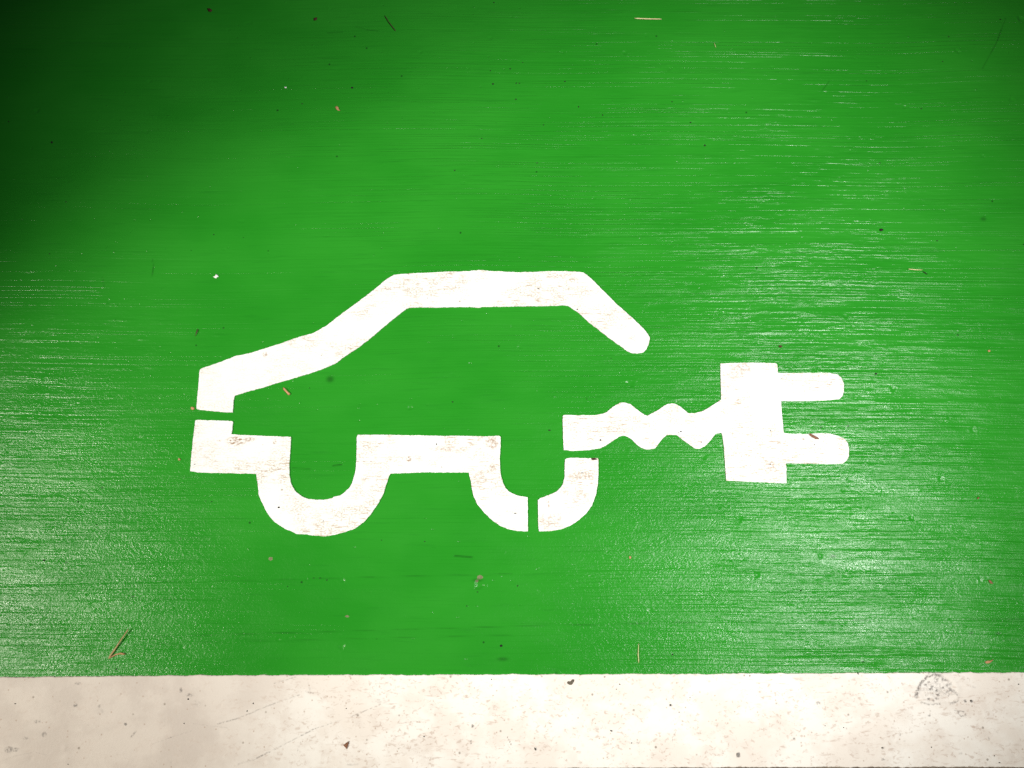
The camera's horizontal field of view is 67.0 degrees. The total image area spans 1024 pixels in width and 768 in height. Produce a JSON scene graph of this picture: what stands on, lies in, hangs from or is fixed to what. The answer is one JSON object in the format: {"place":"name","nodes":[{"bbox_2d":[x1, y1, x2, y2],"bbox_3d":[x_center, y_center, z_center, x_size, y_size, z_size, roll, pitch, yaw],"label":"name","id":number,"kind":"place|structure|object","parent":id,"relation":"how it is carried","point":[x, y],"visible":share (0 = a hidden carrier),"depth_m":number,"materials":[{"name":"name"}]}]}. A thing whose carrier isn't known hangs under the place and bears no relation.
{"place":"outdoors","nodes":[
{"label":"outdoors","id":0,"kind":"place"},
{"bbox_2d":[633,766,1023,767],"bbox_3d":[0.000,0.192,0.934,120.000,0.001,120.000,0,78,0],"label":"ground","id":1,"kind":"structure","parent":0,"point":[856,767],"depth_m":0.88,"materials":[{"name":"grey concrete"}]},
{"bbox_2d":[0,0,1023,676],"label":"parking bay","id":2,"kind":"object","parent":1,"relation":"on","point":[744,216],"visible":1,"depth_m":0.99,"materials":[{"name":"green paint"}]},
{"bbox_2d":[108,629,128,658],"bbox_3d":[-0.455,0.307,0.904,0.015,0.003,0.040,33,80,6],"label":"pine needle pair","id":3,"kind":"object","parent":2,"relation":"on","point":[110,656],"visible":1,"depth_m":0.90},
{"bbox_2d":[190,270,848,535],"bbox_3d":[0.011,0.018,0.966,0.809,0.002,0.338,0,78,0],"label":"electric car symbol","id":4,"kind":"object","parent":2,"relation":"on","point":[743,416],"visible":1,"depth_m":0.96,"materials":[{"name":"white paint"}]},
{"bbox_2d":[0,672,1023,767],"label":"white line","id":5,"kind":"object","parent":1,"relation":"on","point":[792,720],"visible":1,"depth_m":0.89,"materials":[{"name":"paint"}]}
]}

